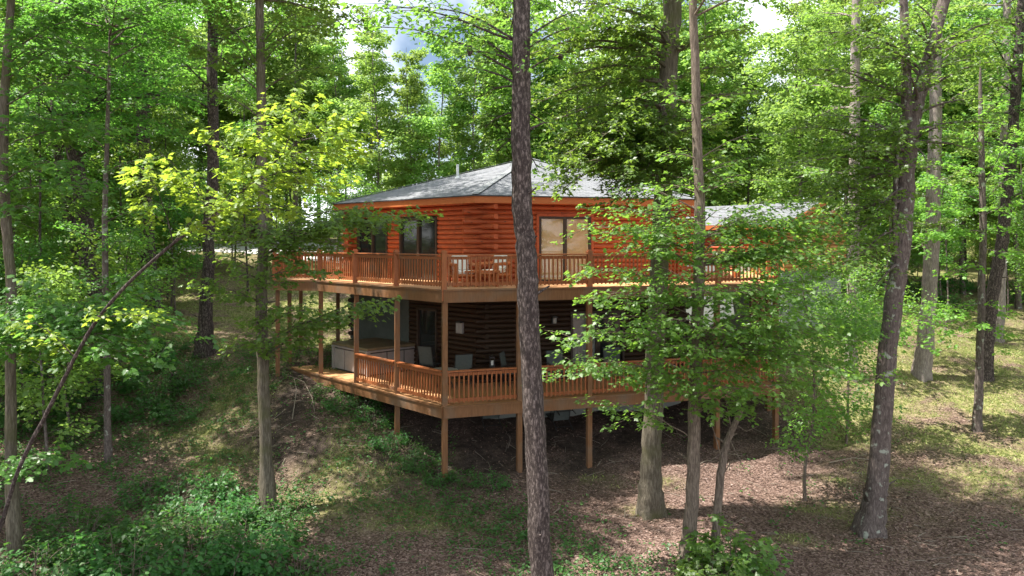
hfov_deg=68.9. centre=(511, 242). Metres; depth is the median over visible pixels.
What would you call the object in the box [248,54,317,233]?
woodland tree
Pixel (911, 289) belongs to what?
shrub
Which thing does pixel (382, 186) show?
understory tree
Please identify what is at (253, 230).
open shed
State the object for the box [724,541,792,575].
shrub
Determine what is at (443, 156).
woodland tree
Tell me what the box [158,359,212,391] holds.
shrub
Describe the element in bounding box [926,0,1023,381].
forest tree
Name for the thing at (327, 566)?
shrub
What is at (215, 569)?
shrub
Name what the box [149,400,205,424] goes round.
shrub
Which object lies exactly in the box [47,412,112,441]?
shrub
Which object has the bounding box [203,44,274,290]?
tree
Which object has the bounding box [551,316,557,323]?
wall lamp
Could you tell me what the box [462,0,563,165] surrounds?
woodland tree
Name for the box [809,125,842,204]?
woodland tree
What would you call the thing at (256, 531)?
shrub
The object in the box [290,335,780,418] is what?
deck
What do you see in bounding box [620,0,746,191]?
woodland tree
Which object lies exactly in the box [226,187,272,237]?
understory tree
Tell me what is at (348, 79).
woodland tree
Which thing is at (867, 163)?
woodland tree
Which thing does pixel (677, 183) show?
understory tree
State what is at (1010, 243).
understory tree
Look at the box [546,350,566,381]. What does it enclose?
patio chair
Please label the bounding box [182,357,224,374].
shrub
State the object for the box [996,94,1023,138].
woodland tree
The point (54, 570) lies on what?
shrub
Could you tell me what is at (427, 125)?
woodland tree
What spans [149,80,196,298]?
tree
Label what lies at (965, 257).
woodland tree
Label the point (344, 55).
woodland tree
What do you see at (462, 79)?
woodland tree
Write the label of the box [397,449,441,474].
shrub
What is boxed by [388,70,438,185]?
woodland tree
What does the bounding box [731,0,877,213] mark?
woodland tree
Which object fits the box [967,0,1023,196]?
woodland tree
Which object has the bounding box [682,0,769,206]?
woodland tree
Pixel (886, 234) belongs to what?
understory tree
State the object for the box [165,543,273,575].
shrub
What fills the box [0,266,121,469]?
understory tree
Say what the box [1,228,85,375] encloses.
understory tree
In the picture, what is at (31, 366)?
shrub
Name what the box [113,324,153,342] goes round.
shrub
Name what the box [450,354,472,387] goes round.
patio chair
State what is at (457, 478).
shrub
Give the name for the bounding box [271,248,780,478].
deck
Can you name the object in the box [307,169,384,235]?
understory tree
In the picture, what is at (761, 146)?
woodland tree
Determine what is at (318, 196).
understory tree
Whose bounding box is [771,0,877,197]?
woodland tree
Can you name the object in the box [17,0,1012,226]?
sky
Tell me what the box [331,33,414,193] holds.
woodland tree
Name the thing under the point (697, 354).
maple tree
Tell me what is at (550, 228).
sliding door
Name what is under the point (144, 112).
forest tree
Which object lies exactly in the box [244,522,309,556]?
shrub
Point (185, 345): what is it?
shrub
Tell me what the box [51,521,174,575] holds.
shrub
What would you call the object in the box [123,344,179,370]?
shrub
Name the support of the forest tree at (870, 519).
on the ground at (470, 451)
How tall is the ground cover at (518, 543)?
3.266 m
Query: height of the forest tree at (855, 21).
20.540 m
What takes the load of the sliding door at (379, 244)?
in the log house
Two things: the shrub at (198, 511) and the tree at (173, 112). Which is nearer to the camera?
the shrub at (198, 511)
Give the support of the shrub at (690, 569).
on the ground at (470, 451)
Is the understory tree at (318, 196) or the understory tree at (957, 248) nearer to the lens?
the understory tree at (318, 196)
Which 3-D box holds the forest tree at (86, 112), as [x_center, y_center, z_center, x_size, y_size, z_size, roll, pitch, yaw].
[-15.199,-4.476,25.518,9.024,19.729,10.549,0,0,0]
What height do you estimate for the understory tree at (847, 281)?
6.494 m
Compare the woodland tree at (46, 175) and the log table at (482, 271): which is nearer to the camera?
the log table at (482, 271)
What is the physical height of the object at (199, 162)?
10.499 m
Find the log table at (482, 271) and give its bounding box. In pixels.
[465,270,499,286]
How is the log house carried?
on the ground at (470, 451)
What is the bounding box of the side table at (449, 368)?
[435,367,457,387]
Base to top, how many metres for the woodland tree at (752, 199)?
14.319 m
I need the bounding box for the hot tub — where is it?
[331,337,414,376]
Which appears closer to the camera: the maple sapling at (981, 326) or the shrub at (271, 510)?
the shrub at (271, 510)
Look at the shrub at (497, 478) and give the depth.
19.79 m
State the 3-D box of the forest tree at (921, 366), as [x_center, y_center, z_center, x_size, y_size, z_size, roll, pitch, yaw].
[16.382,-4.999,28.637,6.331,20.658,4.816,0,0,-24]
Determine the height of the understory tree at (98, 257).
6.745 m
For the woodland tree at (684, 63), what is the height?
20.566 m
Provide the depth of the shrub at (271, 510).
17.78 m
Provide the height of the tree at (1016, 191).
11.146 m
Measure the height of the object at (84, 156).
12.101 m
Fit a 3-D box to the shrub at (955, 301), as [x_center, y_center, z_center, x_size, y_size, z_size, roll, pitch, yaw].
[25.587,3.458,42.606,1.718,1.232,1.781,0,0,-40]
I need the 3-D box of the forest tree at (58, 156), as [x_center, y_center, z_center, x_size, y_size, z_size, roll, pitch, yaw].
[-18.132,-2.807,29.045,4.671,14.881,5.572,0,0,-26]
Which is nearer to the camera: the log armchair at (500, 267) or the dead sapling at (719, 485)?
the dead sapling at (719, 485)
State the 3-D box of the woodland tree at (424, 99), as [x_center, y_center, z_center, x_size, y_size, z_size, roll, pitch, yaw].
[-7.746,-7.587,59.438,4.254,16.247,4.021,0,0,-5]
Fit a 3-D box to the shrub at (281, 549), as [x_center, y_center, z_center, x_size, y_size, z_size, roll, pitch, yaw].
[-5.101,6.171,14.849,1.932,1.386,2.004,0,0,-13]
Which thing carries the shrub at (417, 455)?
on the ground at (470, 451)
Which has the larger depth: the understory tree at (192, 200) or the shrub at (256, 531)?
the understory tree at (192, 200)
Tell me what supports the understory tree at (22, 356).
on the ground at (470, 451)
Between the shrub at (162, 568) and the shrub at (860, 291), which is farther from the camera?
the shrub at (860, 291)
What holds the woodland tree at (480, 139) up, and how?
on the ground at (470, 451)
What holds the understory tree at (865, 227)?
on the ground at (470, 451)
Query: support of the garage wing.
on the ground at (470, 451)
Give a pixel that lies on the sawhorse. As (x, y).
(490, 416)
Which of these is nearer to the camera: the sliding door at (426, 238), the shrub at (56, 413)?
the shrub at (56, 413)
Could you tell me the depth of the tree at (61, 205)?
24.08 m
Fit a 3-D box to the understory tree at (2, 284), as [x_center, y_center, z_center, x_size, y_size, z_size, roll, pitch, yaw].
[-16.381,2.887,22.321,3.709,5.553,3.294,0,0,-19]
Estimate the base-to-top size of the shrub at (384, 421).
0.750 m
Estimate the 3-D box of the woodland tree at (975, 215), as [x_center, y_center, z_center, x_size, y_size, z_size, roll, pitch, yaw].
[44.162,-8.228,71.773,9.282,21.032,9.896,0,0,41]
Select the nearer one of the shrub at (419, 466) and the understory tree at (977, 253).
the shrub at (419, 466)
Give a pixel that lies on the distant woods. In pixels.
(740, 203)
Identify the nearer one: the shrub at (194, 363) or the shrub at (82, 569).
the shrub at (82, 569)
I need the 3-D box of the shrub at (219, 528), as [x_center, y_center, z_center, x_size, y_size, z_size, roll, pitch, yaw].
[-6.643,6.113,15.734,1.893,1.309,1.825,0,0,29]
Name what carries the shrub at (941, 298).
on the ground at (470, 451)
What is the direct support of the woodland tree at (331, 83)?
on the ground at (470, 451)
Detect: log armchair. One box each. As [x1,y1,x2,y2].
[447,260,478,286]
[478,255,511,281]
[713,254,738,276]
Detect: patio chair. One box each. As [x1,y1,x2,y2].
[417,346,441,377]
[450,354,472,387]
[499,351,515,385]
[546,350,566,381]
[603,347,622,373]
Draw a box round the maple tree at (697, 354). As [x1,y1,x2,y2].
[521,0,898,564]
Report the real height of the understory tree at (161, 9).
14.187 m
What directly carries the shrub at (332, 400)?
on the ground at (470, 451)
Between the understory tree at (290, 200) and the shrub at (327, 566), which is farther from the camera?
the understory tree at (290, 200)
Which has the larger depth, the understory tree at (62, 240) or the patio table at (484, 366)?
the understory tree at (62, 240)
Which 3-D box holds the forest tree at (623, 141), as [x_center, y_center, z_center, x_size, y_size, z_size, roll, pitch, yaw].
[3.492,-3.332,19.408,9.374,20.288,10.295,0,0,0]
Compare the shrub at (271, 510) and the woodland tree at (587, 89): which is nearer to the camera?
the shrub at (271, 510)
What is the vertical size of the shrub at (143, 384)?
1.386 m
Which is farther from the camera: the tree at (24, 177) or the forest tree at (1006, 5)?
the forest tree at (1006, 5)
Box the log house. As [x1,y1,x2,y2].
[332,158,693,418]
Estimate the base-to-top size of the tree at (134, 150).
12.701 m
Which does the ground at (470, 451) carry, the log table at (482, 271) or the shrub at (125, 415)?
the shrub at (125, 415)
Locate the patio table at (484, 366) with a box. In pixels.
[469,364,509,387]
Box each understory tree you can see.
[0,0,237,462]
[0,227,156,442]
[0,234,87,404]
[0,258,35,367]
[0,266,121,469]
[0,291,48,388]
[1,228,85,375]
[13,226,83,299]
[18,195,136,298]
[58,192,131,277]
[62,210,200,365]
[66,218,176,344]
[96,184,189,297]
[101,197,163,261]
[119,151,234,305]
[123,181,219,312]
[154,166,221,267]
[194,183,274,271]
[199,173,242,246]
[219,181,253,206]
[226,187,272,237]
[252,161,292,227]
[267,149,326,231]
[297,174,346,249]
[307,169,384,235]
[356,178,390,196]
[644,164,706,202]
[686,167,740,206]
[737,237,918,500]
[803,250,955,443]
[859,223,911,278]
[860,210,888,255]
[871,208,922,256]
[875,191,944,273]
[908,189,990,295]
[908,226,924,276]
[913,192,970,256]
[942,221,973,269]
[958,218,995,267]
[966,223,1013,280]
[991,233,1023,290]
[1007,232,1023,295]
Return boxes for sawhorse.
[480,414,504,430]
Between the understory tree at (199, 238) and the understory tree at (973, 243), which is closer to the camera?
the understory tree at (199, 238)
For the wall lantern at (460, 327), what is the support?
attached to the log house
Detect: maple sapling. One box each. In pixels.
[0,83,394,532]
[889,60,1023,432]
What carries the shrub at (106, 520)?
on the ground at (470, 451)
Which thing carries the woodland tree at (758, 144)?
on the ground at (470, 451)
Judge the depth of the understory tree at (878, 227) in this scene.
47.02 m
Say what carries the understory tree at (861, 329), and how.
on the ground at (470, 451)
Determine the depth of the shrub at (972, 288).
54.24 m
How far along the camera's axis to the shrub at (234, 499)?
18.26 m
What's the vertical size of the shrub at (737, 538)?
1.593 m
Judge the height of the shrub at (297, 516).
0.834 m
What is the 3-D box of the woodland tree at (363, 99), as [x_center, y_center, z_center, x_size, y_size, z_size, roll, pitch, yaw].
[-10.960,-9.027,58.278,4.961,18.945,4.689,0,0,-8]
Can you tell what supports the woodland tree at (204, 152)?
on the ground at (470, 451)
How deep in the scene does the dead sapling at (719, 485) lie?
15.84 m
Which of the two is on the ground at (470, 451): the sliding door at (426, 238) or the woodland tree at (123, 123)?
the woodland tree at (123, 123)
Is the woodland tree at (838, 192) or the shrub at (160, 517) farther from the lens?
the woodland tree at (838, 192)
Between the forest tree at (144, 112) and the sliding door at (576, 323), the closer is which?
the sliding door at (576, 323)
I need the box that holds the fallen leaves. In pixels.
[0,321,1023,575]
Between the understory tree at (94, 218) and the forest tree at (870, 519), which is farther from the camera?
the understory tree at (94, 218)
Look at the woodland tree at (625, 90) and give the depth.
53.47 m
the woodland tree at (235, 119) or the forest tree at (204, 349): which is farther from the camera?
the woodland tree at (235, 119)
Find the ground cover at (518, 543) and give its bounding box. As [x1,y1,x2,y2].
[0,339,1023,575]
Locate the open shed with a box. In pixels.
[219,209,273,238]
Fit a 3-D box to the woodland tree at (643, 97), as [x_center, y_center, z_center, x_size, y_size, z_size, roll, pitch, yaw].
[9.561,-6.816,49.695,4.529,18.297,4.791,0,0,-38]
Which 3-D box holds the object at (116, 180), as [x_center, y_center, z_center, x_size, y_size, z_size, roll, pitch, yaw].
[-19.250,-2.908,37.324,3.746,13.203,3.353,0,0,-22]
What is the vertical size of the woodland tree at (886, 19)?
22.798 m
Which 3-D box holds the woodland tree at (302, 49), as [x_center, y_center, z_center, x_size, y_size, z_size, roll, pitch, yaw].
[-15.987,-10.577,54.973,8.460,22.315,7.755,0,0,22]
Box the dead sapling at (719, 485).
[699,373,755,555]
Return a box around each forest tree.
[0,0,210,401]
[0,0,227,558]
[8,27,110,305]
[46,0,226,323]
[119,0,318,358]
[154,0,443,515]
[325,0,625,575]
[509,0,763,520]
[749,0,1023,538]
[783,0,930,381]
[863,0,1012,382]
[912,0,1023,342]
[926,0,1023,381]
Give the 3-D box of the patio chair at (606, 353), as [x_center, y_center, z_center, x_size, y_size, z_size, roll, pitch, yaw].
[3.243,3.886,23.910,0.568,1.016,0.607,0,0,-5]
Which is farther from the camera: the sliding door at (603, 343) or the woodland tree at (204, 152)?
the woodland tree at (204, 152)
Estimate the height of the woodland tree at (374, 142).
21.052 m
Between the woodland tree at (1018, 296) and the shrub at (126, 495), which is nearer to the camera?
the shrub at (126, 495)
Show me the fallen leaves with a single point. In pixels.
(832, 563)
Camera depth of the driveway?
53.17 m
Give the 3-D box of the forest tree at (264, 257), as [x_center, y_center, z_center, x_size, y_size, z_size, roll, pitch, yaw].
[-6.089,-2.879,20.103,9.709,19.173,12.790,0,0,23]
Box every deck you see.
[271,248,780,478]
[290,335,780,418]
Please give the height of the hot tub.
0.940 m
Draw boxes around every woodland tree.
[0,0,168,229]
[0,1,51,240]
[0,12,91,263]
[31,0,131,177]
[96,2,229,198]
[99,25,200,175]
[155,1,253,245]
[155,38,206,173]
[186,26,253,231]
[190,24,255,238]
[195,1,305,240]
[204,1,302,243]
[225,0,347,235]
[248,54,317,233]
[269,3,339,234]
[287,25,362,238]
[297,0,360,217]
[304,37,369,251]
[317,65,375,199]
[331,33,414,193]
[339,3,403,190]
[349,37,391,194]
[371,49,447,189]
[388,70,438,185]
[392,47,438,186]
[400,36,484,185]
[433,42,480,173]
[433,97,471,171]
[442,15,503,173]
[460,89,504,164]
[461,0,512,169]
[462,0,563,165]
[471,78,495,151]
[476,0,591,164]
[530,50,598,164]
[531,0,626,169]
[533,61,581,169]
[556,52,602,174]
[568,0,662,182]
[572,51,624,179]
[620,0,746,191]
[633,0,770,203]
[635,5,689,182]
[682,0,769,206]
[704,80,755,205]
[715,40,788,204]
[723,127,763,204]
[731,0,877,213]
[748,97,788,203]
[752,107,802,203]
[765,0,888,203]
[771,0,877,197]
[773,62,826,197]
[780,0,893,280]
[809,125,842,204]
[811,0,899,267]
[830,0,993,290]
[860,47,928,274]
[875,0,1015,294]
[894,20,970,196]
[911,0,1011,294]
[943,155,998,262]
[945,22,1022,282]
[948,0,1023,308]
[958,0,1022,190]
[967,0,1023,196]
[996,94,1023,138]
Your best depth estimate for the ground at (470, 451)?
20.95 m
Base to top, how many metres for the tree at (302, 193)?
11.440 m
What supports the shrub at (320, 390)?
on the ground at (470, 451)
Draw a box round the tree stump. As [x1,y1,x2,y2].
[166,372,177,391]
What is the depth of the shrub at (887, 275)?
46.48 m
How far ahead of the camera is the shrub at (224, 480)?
18.88 m
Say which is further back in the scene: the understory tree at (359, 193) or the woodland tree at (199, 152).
the woodland tree at (199, 152)
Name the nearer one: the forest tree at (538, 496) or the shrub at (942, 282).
the forest tree at (538, 496)
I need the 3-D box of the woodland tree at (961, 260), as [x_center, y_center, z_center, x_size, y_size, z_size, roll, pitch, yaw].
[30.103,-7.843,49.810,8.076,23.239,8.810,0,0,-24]
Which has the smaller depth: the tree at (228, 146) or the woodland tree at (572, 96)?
the tree at (228, 146)
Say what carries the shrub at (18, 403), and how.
on the ground at (470, 451)
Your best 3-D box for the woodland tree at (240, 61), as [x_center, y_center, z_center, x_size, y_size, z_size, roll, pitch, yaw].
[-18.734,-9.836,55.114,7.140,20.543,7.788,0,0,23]
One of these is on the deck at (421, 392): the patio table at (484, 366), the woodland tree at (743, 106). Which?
the patio table at (484, 366)
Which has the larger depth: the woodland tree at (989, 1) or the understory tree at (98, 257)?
the woodland tree at (989, 1)
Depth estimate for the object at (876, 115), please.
39.67 m
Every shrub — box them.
[0,370,59,417]
[0,396,79,432]
[0,525,110,575]
[0,528,109,575]
[2,349,75,383]
[23,495,135,549]
[26,368,103,413]
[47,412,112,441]
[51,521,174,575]
[86,364,152,394]
[87,520,191,575]
[107,471,190,508]
[110,505,209,553]
[111,391,175,422]
[111,538,237,575]
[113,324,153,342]
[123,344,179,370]
[124,361,194,403]
[130,473,222,519]
[144,499,245,563]
[146,336,194,352]
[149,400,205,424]
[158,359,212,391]
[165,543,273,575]
[178,454,239,502]
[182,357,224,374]
[182,484,257,535]
[194,507,285,555]
[207,523,303,575]
[216,482,258,511]
[221,488,288,527]
[239,498,295,526]
[240,494,315,533]
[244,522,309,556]
[253,532,355,575]
[306,384,339,399]
[320,390,362,414]
[345,396,383,414]
[350,404,393,432]
[366,427,412,451]
[382,436,435,464]
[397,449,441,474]
[418,470,455,488]
[445,465,480,488]
[471,468,511,495]
[669,542,749,575]
[677,512,783,575]
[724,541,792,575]
[841,275,870,299]
[860,261,913,285]
[860,283,884,296]
[904,275,921,299]
[908,272,949,294]
[917,291,961,304]
[940,266,974,293]
[943,293,977,312]
[966,281,1006,290]
[1006,278,1023,303]
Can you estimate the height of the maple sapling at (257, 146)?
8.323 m
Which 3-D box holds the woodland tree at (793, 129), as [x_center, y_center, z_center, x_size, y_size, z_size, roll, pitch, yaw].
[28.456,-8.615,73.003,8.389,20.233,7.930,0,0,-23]
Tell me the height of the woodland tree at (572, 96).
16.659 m
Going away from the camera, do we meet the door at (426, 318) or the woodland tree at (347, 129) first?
the door at (426, 318)
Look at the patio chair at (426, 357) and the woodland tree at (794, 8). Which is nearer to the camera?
the patio chair at (426, 357)
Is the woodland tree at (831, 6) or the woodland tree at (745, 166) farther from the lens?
the woodland tree at (745, 166)
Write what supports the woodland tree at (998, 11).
on the ground at (470, 451)
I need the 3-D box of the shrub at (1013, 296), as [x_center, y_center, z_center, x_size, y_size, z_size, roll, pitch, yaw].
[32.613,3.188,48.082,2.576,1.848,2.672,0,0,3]
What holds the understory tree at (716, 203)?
on the ground at (470, 451)
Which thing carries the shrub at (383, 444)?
on the ground at (470, 451)
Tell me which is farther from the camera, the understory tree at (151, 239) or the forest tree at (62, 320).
the understory tree at (151, 239)
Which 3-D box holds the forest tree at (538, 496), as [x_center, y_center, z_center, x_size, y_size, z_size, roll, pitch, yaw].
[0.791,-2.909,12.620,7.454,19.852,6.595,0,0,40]
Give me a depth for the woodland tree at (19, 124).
35.53 m
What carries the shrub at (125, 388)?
on the ground at (470, 451)
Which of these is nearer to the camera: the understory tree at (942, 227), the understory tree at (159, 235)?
the understory tree at (159, 235)
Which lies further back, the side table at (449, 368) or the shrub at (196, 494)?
the side table at (449, 368)
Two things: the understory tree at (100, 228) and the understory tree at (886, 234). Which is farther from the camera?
the understory tree at (886, 234)
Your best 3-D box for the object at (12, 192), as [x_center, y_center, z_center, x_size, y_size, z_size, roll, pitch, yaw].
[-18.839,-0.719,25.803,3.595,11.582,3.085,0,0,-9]
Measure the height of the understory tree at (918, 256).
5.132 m
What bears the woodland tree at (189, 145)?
on the ground at (470, 451)
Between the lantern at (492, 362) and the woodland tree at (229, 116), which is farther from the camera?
the woodland tree at (229, 116)
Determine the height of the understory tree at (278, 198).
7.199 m
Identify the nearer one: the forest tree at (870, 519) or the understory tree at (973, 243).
the forest tree at (870, 519)
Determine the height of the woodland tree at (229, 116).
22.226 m
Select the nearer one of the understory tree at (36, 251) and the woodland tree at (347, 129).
the understory tree at (36, 251)
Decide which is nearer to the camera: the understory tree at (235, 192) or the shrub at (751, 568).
the shrub at (751, 568)
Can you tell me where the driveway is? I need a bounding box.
[137,240,343,262]
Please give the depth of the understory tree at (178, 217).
36.06 m
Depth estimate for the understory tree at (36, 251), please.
23.58 m
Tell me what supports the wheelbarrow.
on the ground at (470, 451)
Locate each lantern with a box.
[456,321,463,333]
[489,355,494,366]
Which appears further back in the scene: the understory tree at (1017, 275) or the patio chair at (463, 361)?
the understory tree at (1017, 275)
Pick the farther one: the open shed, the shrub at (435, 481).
the open shed
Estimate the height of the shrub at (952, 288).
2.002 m
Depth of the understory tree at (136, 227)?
41.48 m
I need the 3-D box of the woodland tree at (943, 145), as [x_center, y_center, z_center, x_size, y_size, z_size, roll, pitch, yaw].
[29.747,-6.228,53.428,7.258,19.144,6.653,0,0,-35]
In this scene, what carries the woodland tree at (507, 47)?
on the ground at (470, 451)
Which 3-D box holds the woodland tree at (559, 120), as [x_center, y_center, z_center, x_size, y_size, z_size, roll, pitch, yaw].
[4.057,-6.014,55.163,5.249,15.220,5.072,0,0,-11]
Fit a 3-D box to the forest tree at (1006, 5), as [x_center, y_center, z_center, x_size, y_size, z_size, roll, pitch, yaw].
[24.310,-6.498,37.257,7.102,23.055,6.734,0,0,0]
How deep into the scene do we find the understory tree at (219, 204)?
54.00 m
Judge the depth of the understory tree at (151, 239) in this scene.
27.14 m
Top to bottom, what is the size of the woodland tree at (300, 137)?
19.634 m
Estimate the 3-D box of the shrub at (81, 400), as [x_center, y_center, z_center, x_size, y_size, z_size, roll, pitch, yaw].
[-14.566,4.819,24.293,2.226,1.540,2.147,0,0,31]
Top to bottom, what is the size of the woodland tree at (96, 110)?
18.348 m
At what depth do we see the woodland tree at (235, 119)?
61.31 m
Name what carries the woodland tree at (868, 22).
on the ground at (470, 451)
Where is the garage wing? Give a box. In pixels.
[685,202,847,335]
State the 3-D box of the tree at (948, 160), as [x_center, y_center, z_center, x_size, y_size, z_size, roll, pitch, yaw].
[20.678,-0.648,35.731,3.330,10.726,2.857,0,0,-34]
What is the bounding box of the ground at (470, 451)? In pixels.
[0,231,1023,575]
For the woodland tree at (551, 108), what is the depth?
49.99 m
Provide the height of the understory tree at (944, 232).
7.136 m
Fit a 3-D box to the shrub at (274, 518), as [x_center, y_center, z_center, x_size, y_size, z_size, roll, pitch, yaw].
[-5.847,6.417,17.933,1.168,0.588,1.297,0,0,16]
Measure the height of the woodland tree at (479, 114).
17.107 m
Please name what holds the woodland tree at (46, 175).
on the ground at (470, 451)
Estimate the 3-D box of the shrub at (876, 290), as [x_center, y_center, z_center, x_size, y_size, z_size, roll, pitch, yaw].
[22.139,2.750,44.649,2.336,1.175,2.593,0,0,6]
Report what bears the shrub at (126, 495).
on the ground at (470, 451)
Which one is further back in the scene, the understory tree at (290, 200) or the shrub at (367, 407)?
the understory tree at (290, 200)
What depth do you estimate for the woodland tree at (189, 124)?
44.30 m
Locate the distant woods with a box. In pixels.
[12,89,1023,248]
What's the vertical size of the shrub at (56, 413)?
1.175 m
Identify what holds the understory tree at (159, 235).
on the ground at (470, 451)
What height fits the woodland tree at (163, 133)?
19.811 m
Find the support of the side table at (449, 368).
on the deck at (421, 392)
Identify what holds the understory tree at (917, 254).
on the ground at (470, 451)
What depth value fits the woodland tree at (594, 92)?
52.91 m
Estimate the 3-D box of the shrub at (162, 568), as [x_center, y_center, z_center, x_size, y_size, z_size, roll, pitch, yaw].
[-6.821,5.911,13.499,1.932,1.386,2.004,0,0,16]
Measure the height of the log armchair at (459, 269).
0.930 m
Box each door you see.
[357,220,388,277]
[399,217,438,280]
[416,307,438,367]
[539,216,590,280]
[570,311,597,377]
[598,310,624,375]
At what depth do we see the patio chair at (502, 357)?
22.98 m
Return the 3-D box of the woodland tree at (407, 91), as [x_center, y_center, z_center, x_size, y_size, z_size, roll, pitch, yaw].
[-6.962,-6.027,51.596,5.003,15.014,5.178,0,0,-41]
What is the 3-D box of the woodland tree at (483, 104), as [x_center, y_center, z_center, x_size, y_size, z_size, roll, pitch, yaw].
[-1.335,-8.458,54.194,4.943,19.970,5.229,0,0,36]
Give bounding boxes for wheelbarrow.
[545,409,575,430]
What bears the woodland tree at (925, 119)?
on the ground at (470, 451)
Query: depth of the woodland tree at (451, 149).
63.19 m
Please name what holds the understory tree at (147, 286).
on the ground at (470, 451)
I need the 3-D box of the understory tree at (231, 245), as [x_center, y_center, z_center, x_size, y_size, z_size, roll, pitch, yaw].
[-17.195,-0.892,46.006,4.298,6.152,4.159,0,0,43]
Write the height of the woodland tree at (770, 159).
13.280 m
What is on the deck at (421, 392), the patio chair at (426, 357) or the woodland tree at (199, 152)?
the patio chair at (426, 357)

